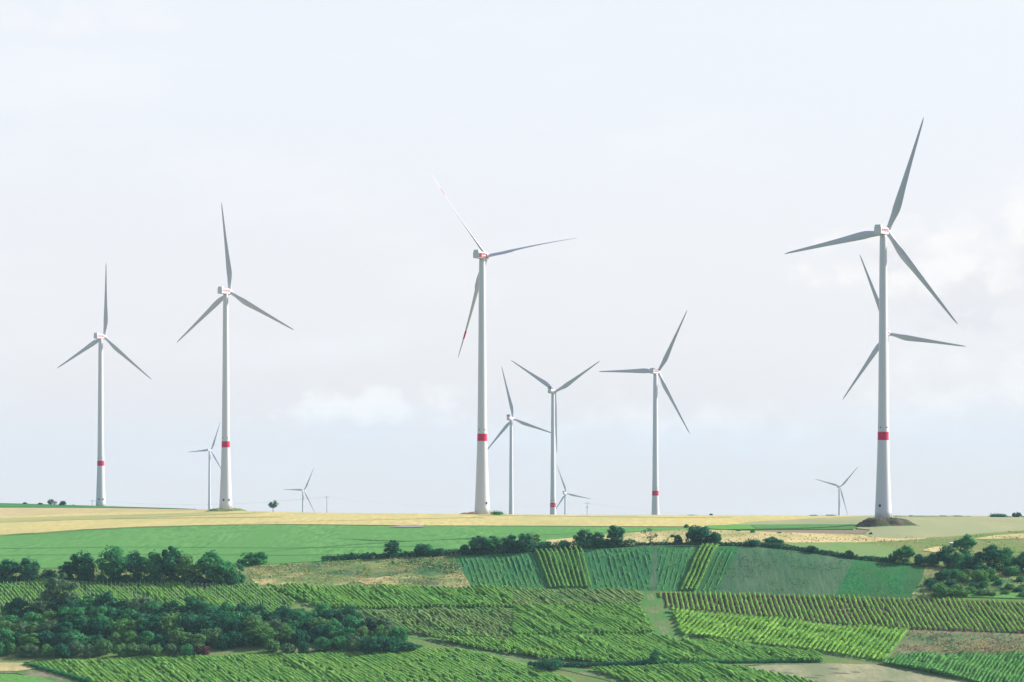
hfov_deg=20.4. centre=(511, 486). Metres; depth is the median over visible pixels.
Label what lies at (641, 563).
rough grass
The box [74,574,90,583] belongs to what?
shrub
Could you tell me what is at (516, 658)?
grass strip
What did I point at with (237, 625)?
tree
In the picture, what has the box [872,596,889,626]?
vine row
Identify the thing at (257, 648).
ground
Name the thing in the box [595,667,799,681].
vineyard ground
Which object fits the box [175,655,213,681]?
vine row
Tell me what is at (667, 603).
vine row
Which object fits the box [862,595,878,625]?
vine row
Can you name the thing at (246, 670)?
vine row
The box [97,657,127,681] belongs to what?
vine row
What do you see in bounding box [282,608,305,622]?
tree
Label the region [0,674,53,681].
grass patch
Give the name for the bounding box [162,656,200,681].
vine row
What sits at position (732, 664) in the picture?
dirt track
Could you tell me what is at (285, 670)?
vine row
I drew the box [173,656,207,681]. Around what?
vine row
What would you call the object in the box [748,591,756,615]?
vine row
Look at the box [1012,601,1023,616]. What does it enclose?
vine row
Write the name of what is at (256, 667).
vine row
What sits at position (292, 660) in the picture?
vine row
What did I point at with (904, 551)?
tree
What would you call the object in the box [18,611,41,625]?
shrub
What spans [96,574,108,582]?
shrub
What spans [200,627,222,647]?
tree
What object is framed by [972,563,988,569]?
shrub
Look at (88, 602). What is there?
tree
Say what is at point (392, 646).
shrub
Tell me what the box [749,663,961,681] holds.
stubble patch
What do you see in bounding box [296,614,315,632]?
tree
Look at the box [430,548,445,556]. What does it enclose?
shrub
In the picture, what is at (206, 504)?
power line
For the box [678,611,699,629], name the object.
vine row
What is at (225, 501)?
wind turbine
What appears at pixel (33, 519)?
crop strip
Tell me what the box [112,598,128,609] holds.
tree
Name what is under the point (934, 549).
dry grass
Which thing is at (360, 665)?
vine row
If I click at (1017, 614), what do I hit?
vine row
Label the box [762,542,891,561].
hedge
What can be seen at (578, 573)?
vine row
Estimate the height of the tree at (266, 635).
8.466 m
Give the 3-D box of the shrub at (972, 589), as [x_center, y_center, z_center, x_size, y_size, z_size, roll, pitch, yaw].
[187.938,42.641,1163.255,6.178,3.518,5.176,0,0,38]
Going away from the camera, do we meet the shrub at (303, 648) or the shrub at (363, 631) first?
the shrub at (303, 648)
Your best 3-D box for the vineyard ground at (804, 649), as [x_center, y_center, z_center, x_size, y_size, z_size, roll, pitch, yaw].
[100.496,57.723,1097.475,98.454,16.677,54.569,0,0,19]
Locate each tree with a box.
[0,559,18,579]
[0,619,19,639]
[1,596,31,617]
[13,556,40,580]
[17,632,41,648]
[26,620,44,634]
[27,597,53,615]
[36,572,79,605]
[36,619,57,634]
[38,568,55,577]
[39,609,62,626]
[52,621,73,634]
[57,561,74,577]
[60,606,93,634]
[66,549,97,579]
[71,619,91,635]
[75,595,96,615]
[87,606,114,625]
[94,545,129,582]
[94,591,117,613]
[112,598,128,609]
[122,630,138,645]
[123,595,155,614]
[124,550,144,579]
[135,616,163,638]
[141,549,164,581]
[150,612,168,634]
[152,614,180,636]
[155,545,184,582]
[160,600,182,613]
[168,627,190,649]
[172,554,203,583]
[173,610,199,636]
[178,595,203,613]
[188,616,216,637]
[192,601,219,615]
[197,549,238,583]
[200,607,228,620]
[217,601,234,616]
[220,563,246,584]
[227,616,250,638]
[240,625,262,645]
[242,608,261,624]
[242,613,274,642]
[247,604,269,622]
[259,626,279,646]
[264,612,282,628]
[266,618,287,640]
[268,500,278,508]
[273,605,292,627]
[277,624,295,644]
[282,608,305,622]
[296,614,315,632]
[306,611,319,617]
[308,617,329,632]
[319,608,342,623]
[337,604,363,624]
[337,626,357,641]
[358,616,376,633]
[370,615,394,636]
[372,624,391,637]
[383,540,401,557]
[464,535,488,554]
[483,536,504,553]
[501,533,516,552]
[513,533,534,553]
[523,532,542,550]
[572,529,592,544]
[588,531,604,547]
[606,524,625,547]
[641,527,657,541]
[649,648,659,663]
[892,545,916,564]
[936,544,956,567]
[952,533,976,555]
[974,544,1003,570]
[993,545,1018,570]
[1012,551,1023,571]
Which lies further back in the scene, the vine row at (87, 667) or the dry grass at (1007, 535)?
the dry grass at (1007, 535)
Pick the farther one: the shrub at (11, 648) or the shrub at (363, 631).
the shrub at (363, 631)
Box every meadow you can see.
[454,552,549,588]
[534,549,590,588]
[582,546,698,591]
[680,546,718,592]
[696,546,738,592]
[717,546,854,595]
[835,559,924,597]
[858,531,1023,557]
[892,630,1023,656]
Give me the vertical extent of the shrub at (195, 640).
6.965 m
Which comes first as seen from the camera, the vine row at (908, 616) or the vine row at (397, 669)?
the vine row at (397, 669)
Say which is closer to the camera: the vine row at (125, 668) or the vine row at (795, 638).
the vine row at (125, 668)
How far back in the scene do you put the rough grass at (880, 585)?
1168.52 m
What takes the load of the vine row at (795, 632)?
on the vineyard ground at (804, 649)
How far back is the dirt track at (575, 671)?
1064.43 m
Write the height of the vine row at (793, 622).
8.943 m
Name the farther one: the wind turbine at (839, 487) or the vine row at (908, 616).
the wind turbine at (839, 487)
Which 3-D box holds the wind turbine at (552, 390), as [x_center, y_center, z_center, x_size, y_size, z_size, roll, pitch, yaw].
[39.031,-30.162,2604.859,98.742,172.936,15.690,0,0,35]
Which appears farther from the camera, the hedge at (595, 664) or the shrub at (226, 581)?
the shrub at (226, 581)
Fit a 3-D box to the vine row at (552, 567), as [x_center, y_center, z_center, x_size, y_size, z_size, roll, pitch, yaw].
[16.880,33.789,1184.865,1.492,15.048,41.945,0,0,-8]
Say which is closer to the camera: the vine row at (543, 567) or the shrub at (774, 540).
the vine row at (543, 567)
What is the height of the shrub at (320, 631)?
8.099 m
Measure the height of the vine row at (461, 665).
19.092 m
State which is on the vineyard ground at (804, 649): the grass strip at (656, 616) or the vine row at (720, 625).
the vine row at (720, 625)
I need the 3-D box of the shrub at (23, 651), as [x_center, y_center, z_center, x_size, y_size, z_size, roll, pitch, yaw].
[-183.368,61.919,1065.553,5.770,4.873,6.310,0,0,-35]
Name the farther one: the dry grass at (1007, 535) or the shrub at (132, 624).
the dry grass at (1007, 535)
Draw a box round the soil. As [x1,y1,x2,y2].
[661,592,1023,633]
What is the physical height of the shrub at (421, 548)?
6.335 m
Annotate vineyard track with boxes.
[260,586,299,603]
[644,591,676,638]
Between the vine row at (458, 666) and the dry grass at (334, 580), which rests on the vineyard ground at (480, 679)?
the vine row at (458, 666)
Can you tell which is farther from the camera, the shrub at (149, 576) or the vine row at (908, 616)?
the shrub at (149, 576)
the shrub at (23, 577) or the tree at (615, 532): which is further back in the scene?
the tree at (615, 532)
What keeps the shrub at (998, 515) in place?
on the ground at (257, 648)
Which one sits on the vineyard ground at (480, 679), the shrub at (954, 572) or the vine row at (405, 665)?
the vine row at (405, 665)
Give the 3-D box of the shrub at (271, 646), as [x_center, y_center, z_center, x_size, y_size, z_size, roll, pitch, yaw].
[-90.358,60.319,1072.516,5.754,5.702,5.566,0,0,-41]
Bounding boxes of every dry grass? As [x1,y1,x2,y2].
[0,662,34,670]
[250,573,354,585]
[343,572,470,587]
[546,529,928,548]
[912,585,932,597]
[922,546,941,552]
[974,533,1023,538]
[991,574,1023,587]
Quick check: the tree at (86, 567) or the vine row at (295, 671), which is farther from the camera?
the tree at (86, 567)
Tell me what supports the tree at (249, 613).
on the ground at (257, 648)
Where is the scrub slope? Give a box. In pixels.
[912,566,1023,601]
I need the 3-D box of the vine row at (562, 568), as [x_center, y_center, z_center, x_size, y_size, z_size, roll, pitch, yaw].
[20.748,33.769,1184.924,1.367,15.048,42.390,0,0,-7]
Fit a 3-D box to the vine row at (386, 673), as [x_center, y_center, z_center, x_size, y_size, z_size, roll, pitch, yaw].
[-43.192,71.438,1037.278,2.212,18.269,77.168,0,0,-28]
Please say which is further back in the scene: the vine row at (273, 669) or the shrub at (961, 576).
the shrub at (961, 576)
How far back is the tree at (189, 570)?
1160.21 m
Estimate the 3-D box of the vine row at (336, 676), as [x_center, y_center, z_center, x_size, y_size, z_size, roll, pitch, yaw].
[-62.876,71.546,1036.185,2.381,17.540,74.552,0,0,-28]
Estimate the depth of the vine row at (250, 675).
1048.34 m
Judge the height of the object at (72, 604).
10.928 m
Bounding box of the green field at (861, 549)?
[784,542,895,558]
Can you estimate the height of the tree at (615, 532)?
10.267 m
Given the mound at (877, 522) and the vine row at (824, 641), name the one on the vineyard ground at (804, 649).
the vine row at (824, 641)
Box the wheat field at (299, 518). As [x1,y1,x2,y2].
[0,511,869,534]
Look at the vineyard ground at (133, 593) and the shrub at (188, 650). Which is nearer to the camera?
the shrub at (188, 650)
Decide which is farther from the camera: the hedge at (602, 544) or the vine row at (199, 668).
the hedge at (602, 544)
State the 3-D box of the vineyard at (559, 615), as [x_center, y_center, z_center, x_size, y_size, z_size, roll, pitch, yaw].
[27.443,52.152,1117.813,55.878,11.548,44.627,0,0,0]
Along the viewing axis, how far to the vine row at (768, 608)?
1142.43 m
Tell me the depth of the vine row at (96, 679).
1045.98 m
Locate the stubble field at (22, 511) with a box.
[0,508,208,515]
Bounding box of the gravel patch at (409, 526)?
[393,525,423,526]
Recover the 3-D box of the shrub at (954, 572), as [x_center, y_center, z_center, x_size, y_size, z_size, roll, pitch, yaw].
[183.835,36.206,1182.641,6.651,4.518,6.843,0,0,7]
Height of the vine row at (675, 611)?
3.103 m
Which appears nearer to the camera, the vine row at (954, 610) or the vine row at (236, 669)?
the vine row at (236, 669)
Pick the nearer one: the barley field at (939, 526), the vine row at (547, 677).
the vine row at (547, 677)
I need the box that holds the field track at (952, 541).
[888,540,1023,541]
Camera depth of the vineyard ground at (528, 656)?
1091.33 m
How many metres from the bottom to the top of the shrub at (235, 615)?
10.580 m
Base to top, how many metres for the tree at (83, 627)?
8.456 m
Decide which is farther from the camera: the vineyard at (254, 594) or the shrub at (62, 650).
the vineyard at (254, 594)
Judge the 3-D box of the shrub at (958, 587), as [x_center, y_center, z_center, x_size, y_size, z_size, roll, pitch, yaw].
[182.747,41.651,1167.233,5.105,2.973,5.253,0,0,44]
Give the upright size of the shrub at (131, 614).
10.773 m
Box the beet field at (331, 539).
[0,524,699,567]
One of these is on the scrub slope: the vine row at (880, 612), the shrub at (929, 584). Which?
the shrub at (929, 584)
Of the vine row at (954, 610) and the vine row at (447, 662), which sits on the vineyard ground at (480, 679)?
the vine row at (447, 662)
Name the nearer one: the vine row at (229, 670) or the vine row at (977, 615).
the vine row at (229, 670)
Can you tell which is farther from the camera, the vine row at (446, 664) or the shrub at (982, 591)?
the shrub at (982, 591)
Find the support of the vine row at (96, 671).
on the vineyard ground at (480, 679)
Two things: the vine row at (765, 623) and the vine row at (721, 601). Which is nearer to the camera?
the vine row at (765, 623)
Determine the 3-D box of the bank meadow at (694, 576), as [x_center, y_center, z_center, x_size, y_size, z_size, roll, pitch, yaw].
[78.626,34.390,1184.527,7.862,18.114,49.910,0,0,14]
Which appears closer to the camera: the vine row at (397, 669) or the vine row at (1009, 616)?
the vine row at (397, 669)
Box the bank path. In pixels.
[649,547,656,590]
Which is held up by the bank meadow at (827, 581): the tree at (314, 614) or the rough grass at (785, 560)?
the rough grass at (785, 560)
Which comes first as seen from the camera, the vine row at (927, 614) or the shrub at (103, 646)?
the shrub at (103, 646)
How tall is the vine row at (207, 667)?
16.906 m
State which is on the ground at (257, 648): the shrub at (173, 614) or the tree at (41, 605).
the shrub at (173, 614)
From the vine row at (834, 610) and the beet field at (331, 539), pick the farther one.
the beet field at (331, 539)
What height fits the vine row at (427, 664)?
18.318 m
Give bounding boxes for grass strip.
[418,636,619,680]
[647,592,672,638]
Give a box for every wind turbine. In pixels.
[58,269,150,505]
[177,203,293,508]
[191,424,220,508]
[283,468,314,512]
[434,178,574,513]
[487,366,555,513]
[511,360,598,514]
[556,466,589,514]
[599,311,688,514]
[785,117,957,517]
[816,467,857,514]
[843,254,963,421]
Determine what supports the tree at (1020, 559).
on the ground at (257, 648)
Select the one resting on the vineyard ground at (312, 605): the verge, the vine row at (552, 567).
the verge
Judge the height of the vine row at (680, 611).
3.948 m
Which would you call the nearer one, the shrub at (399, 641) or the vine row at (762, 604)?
the shrub at (399, 641)
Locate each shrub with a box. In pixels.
[0,627,16,648]
[0,643,6,655]
[3,574,17,583]
[3,615,19,629]
[5,642,17,654]
[10,620,37,634]
[11,632,23,646]
[16,645,29,657]
[17,573,27,582]
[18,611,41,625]
[26,575,39,581]
[28,645,41,657]
[36,630,53,645]
[40,643,53,656]
[41,600,60,615]
[48,632,66,647]
[52,643,74,658]
[56,606,73,624]
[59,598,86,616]
[61,629,90,647]
[64,575,73,580]
[67,640,83,655]
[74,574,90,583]
[81,575,96,583]
[82,644,96,657]
[85,634,102,645]
[88,616,112,638]
[94,639,112,655]
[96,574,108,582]
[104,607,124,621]
[105,632,122,649]
[107,618,129,640]
[110,574,122,584]
[112,643,128,657]
[115,608,136,621]
[120,618,147,635]
[121,574,132,584]
[124,643,141,655]
[129,576,143,582]
[131,612,156,620]
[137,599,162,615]
[138,630,154,646]
[138,644,148,655]
[143,573,155,584]
[147,643,163,656]
[150,633,169,650]
[164,643,177,656]
[166,610,181,621]
[177,576,192,583]
[178,643,195,655]
[184,613,205,618]
[187,634,206,648]
[191,574,204,583]
[193,645,210,654]
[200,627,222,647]
[201,578,212,585]
[210,614,231,634]
[212,576,222,585]
[213,633,230,649]
[221,611,246,621]
[224,579,237,585]
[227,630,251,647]
[234,602,252,612]
[238,551,268,565]
[265,639,279,652]
[280,642,295,653]
[282,619,299,639]
[292,629,310,646]
[297,641,310,653]
[308,623,325,643]
[310,601,332,619]
[312,636,332,651]
[323,620,343,640]
[329,635,347,650]
[340,615,359,633]
[343,635,361,651]
[355,625,373,637]
[359,636,368,648]
[360,635,387,653]
[370,633,388,645]
[382,640,401,652]
[385,636,402,650]
[389,626,408,642]
[398,642,424,651]
[413,543,436,556]
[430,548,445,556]
[459,544,468,554]
[492,510,504,514]
[531,657,562,670]
[536,541,552,549]
[674,534,682,542]
[684,525,716,544]
[707,531,721,545]
[742,537,763,546]
[762,536,783,544]
[806,545,818,552]
[844,550,854,558]
[888,553,898,562]
[914,554,926,564]
[923,552,938,566]
[926,581,938,589]
[929,583,949,597]
[933,569,950,580]
[943,579,955,586]
[948,552,970,569]
[948,568,960,577]
[948,587,960,595]
[950,584,963,590]
[955,589,970,595]
[956,572,968,581]
[961,569,971,575]
[962,554,985,568]
[966,586,976,592]
[969,568,989,581]
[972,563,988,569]
[976,589,991,594]
[978,581,988,587]
[984,567,996,578]
[988,512,1006,516]
[992,574,999,580]
[993,579,1003,585]
[1001,566,1021,575]
[1004,582,1014,589]
[1013,587,1023,591]
[1015,576,1023,581]
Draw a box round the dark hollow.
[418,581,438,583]
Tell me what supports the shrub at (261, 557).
on the ground at (257, 648)
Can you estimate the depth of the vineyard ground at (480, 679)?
1048.40 m
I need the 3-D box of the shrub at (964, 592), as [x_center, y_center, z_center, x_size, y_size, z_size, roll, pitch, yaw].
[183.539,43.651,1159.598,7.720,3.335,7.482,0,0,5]
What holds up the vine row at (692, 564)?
on the bank meadow at (694, 576)
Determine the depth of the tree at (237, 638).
1076.94 m
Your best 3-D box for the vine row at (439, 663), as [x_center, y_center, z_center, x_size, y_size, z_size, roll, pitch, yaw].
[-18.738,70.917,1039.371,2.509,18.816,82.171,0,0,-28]
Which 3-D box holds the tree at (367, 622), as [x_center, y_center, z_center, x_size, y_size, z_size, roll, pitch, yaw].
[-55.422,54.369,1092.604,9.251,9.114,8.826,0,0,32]
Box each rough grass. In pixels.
[389,557,459,571]
[457,553,547,587]
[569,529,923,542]
[589,546,688,590]
[720,546,851,594]
[724,546,843,593]
[837,531,1023,555]
[838,561,922,595]
[854,561,906,596]
[857,531,1022,555]
[895,633,1020,653]
[896,630,1017,653]
[915,565,1023,597]
[924,566,1022,596]
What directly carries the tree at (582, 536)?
on the ground at (257, 648)
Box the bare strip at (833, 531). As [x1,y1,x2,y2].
[764,529,868,533]
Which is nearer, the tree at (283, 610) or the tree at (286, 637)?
the tree at (286, 637)
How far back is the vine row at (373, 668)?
1048.92 m
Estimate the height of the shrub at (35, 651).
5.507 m
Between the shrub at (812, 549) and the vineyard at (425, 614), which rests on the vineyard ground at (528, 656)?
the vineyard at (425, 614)
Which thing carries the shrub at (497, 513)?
on the ground at (257, 648)
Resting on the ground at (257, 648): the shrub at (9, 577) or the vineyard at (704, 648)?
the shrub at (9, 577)
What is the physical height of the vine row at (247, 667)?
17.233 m
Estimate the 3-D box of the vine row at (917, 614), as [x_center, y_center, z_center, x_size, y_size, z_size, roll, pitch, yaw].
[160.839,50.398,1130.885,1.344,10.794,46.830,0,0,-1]
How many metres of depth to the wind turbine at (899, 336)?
1941.27 m
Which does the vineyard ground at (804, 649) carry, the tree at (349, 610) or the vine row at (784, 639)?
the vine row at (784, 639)
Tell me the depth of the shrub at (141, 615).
1090.74 m
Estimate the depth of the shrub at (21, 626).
1082.44 m
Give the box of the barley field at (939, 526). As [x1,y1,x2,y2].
[734,515,1023,538]
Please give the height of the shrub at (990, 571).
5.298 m
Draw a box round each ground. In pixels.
[0,524,1023,681]
[0,584,293,620]
[30,649,576,681]
[269,587,793,662]
[361,610,645,661]
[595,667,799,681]
[669,610,908,662]
[876,655,1023,681]
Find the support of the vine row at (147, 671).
on the vineyard ground at (480, 679)
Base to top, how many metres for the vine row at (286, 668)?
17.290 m
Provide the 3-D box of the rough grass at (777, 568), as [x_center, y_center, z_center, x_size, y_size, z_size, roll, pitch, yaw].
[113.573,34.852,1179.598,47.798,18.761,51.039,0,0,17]
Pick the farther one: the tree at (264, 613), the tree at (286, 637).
the tree at (264, 613)
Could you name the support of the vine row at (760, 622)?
on the vineyard ground at (804, 649)
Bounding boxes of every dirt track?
[0,668,83,681]
[406,633,629,681]
[581,663,823,667]
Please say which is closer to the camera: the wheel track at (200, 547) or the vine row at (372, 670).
the vine row at (372, 670)
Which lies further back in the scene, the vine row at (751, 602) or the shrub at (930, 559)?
the shrub at (930, 559)
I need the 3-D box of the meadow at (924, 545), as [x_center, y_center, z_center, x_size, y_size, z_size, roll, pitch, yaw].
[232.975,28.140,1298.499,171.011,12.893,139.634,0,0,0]
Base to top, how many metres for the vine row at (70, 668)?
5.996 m
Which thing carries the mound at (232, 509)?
on the wheat field at (299, 518)
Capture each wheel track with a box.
[0,546,400,548]
[18,553,384,554]
[80,517,223,519]
[505,515,684,517]
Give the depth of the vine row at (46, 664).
1053.10 m
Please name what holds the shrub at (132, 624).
on the ground at (257, 648)
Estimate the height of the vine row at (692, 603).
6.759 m
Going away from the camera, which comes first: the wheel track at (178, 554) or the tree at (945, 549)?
the tree at (945, 549)
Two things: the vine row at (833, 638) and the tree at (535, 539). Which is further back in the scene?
the tree at (535, 539)
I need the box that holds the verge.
[640,592,681,638]
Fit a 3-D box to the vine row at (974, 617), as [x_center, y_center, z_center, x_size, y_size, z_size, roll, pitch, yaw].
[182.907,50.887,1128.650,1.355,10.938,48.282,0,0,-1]
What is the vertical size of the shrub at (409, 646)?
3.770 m
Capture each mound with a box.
[204,508,246,511]
[855,517,919,526]
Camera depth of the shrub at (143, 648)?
1066.05 m
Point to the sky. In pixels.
(684, 148)
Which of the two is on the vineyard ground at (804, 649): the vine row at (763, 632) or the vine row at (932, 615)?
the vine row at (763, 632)
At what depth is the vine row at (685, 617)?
1122.03 m
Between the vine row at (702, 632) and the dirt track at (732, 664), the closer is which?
the dirt track at (732, 664)
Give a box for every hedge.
[23,661,94,681]
[320,548,491,560]
[475,538,636,553]
[527,660,648,666]
[634,658,821,663]
[636,541,771,545]
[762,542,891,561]
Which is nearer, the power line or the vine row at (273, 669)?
the vine row at (273, 669)
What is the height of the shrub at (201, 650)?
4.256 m
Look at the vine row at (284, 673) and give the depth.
1048.37 m
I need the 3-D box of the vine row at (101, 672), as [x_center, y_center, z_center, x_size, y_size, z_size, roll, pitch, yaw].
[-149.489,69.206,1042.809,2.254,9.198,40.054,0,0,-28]
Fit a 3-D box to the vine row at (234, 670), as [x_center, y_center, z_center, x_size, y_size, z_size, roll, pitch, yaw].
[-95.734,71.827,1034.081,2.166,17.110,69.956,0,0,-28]
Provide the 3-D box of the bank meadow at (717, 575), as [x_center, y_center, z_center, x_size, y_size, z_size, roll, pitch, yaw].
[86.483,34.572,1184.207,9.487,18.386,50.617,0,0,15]
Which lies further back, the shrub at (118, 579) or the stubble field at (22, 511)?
the stubble field at (22, 511)
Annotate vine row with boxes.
[41,660,53,669]
[46,660,59,670]
[50,660,67,672]
[54,659,74,674]
[58,659,81,677]
[62,659,88,678]
[67,659,95,681]
[71,659,100,681]
[75,659,106,681]
[80,659,109,681]
[84,660,114,681]
[88,658,118,681]
[94,659,122,681]
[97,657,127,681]
[103,659,132,681]
[105,657,138,681]
[110,657,143,681]
[114,657,148,681]
[118,657,152,681]
[123,658,156,681]
[127,657,161,681]
[131,657,163,681]
[135,656,170,681]
[139,655,175,681]
[145,655,179,681]
[148,655,185,681]
[154,655,190,681]
[159,656,193,681]
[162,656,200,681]
[167,656,204,681]
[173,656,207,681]
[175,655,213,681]
[181,655,218,681]
[185,655,222,681]
[190,655,226,681]
[193,655,231,681]
[198,655,237,681]
[203,655,241,681]
[207,655,245,681]
[212,655,251,681]
[215,655,256,681]
[221,655,259,681]
[224,655,265,681]
[229,654,268,681]
[233,654,273,681]
[237,654,277,681]
[241,654,280,681]
[246,654,286,681]
[249,654,293,681]
[254,654,298,681]
[259,654,302,681]
[263,654,307,681]
[268,653,311,681]
[271,653,313,681]
[276,653,319,681]
[278,652,324,681]
[286,653,328,681]
[289,653,334,681]
[293,652,339,681]
[300,653,345,681]
[302,653,349,681]
[307,654,354,681]
[312,653,359,681]
[314,652,363,681]
[319,652,366,681]
[324,653,372,681]
[327,651,377,681]
[332,651,381,681]
[336,651,386,681]
[340,651,391,681]
[344,651,397,681]
[349,652,400,681]
[352,651,406,681]
[356,651,411,681]
[360,650,413,681]
[367,652,419,681]
[373,652,424,681]
[375,651,427,681]
[380,651,433,681]
[384,651,438,681]
[389,651,442,681]
[393,652,447,681]
[396,650,453,681]
[401,651,457,681]
[405,651,462,681]
[407,649,467,681]
[413,649,472,681]
[416,648,475,681]
[419,648,480,681]
[422,648,483,681]
[427,648,490,681]
[432,648,494,681]
[436,648,500,681]
[440,648,504,681]
[445,648,511,681]
[450,647,515,681]
[455,647,518,681]
[462,649,521,681]
[468,650,527,681]
[475,651,531,681]
[481,652,536,681]
[488,653,542,681]
[497,656,546,681]
[508,659,550,681]
[518,662,555,681]
[528,665,560,681]
[535,549,551,586]
[540,548,555,586]
[542,669,564,681]
[544,548,560,586]
[549,548,564,586]
[551,672,568,681]
[554,548,569,586]
[560,548,573,586]
[560,675,572,681]
[564,546,578,586]
[569,546,582,586]
[574,545,586,586]
[578,546,591,586]
[664,591,669,606]
[671,607,679,614]
[673,608,684,618]
[674,591,679,607]
[675,609,688,621]
[677,610,693,625]
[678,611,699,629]
[679,591,684,608]
[679,610,703,632]
[680,543,703,589]
[683,591,689,609]
[684,611,709,634]
[685,543,708,589]
[688,611,713,635]
[689,591,694,609]
[690,543,713,589]
[693,591,699,610]
[693,612,718,635]
[694,544,718,589]
[697,612,723,635]
[699,590,704,611]
[703,590,710,610]
[704,612,728,635]
[708,591,715,611]
[708,613,733,636]
[713,614,738,637]
[714,591,720,611]
[718,591,725,612]
[718,615,742,637]
[723,591,730,612]
[723,614,747,638]
[728,591,735,613]
[729,615,753,639]
[732,616,757,640]
[733,593,740,614]
[737,615,763,640]
[738,592,745,614]
[742,591,751,614]
[742,616,768,641]
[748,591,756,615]
[748,616,772,642]
[753,592,761,614]
[753,616,778,642]
[757,616,783,643]
[758,593,767,615]
[762,617,787,643]
[763,593,772,615]
[767,617,792,644]
[768,593,777,615]
[772,618,797,644]
[773,593,783,616]
[777,594,787,616]
[777,619,802,645]
[782,594,793,618]
[782,621,807,645]
[787,621,811,646]
[788,594,798,619]
[791,622,816,647]
[792,593,803,619]
[797,593,809,620]
[797,622,821,647]
[802,594,814,621]
[802,622,825,648]
[806,623,831,648]
[807,594,819,621]
[812,594,824,621]
[812,624,835,649]
[816,623,841,650]
[817,594,830,622]
[822,594,835,623]
[822,626,846,651]
[826,624,851,651]
[827,594,841,623]
[831,626,856,652]
[832,593,846,623]
[837,594,852,623]
[837,623,861,653]
[841,624,866,654]
[842,594,857,624]
[845,624,872,654]
[846,593,862,625]
[850,625,876,656]
[851,594,867,625]
[856,626,882,656]
[857,595,873,625]
[861,626,887,657]
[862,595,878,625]
[866,627,892,659]
[867,595,884,626]
[871,627,897,658]
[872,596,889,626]
[875,627,902,659]
[877,596,895,626]
[881,627,908,660]
[882,597,899,627]
[887,596,904,627]
[891,597,910,627]
[897,596,916,627]
[902,597,921,628]
[907,597,926,628]
[912,598,931,628]
[917,598,936,628]
[922,597,941,628]
[927,598,946,629]
[931,597,952,629]
[936,598,957,629]
[942,597,962,630]
[946,597,968,629]
[952,597,973,631]
[957,598,978,630]
[961,599,983,630]
[966,599,989,630]
[971,599,994,630]
[977,600,999,631]
[982,599,1005,631]
[987,600,1010,631]
[991,599,1015,631]
[997,599,1021,631]
[1002,600,1023,629]
[1007,600,1023,623]
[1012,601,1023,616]
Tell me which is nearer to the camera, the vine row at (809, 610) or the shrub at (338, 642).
the shrub at (338, 642)
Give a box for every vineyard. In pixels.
[0,577,295,615]
[267,582,512,607]
[326,606,512,638]
[432,631,815,661]
[459,552,543,586]
[485,587,643,605]
[511,602,654,634]
[585,547,651,589]
[591,661,817,681]
[656,547,696,589]
[697,638,823,660]
[702,547,734,590]
[883,650,1023,681]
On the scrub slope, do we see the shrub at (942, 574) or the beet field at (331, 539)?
the shrub at (942, 574)
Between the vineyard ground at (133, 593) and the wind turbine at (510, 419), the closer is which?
the vineyard ground at (133, 593)
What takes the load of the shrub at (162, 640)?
on the ground at (257, 648)
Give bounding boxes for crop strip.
[0,503,184,508]
[0,513,243,522]
[707,524,858,529]
[751,524,856,528]
[951,592,1023,598]
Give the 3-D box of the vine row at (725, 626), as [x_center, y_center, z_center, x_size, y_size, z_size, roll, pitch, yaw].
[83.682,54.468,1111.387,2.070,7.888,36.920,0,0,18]
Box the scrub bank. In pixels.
[244,555,464,587]
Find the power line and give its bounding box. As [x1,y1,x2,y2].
[93,497,318,504]
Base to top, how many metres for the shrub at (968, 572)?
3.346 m
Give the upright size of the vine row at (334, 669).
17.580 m
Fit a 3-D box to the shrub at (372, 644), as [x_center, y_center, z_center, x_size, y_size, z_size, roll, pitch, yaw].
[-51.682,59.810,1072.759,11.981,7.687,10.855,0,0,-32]
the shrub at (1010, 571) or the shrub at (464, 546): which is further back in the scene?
the shrub at (464, 546)
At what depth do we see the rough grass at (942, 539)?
1286.47 m
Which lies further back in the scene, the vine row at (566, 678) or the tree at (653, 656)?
the tree at (653, 656)
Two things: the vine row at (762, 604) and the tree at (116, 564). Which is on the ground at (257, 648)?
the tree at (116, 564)
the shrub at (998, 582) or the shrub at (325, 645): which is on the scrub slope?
the shrub at (998, 582)
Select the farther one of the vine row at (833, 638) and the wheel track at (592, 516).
the wheel track at (592, 516)
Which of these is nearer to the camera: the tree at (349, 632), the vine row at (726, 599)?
the tree at (349, 632)
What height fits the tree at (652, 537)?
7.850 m
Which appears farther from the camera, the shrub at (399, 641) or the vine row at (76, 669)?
the shrub at (399, 641)
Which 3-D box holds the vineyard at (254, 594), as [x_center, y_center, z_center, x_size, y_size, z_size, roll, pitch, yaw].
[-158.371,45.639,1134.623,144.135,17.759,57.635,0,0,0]
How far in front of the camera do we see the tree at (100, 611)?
1092.16 m
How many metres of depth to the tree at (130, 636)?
1074.59 m
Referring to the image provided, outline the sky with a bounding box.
[0,0,1023,515]
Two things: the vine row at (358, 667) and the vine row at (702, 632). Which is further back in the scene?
the vine row at (702, 632)
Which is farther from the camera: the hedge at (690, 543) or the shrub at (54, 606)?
the hedge at (690, 543)
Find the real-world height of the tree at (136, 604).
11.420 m
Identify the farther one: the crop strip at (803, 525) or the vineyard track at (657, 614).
the crop strip at (803, 525)

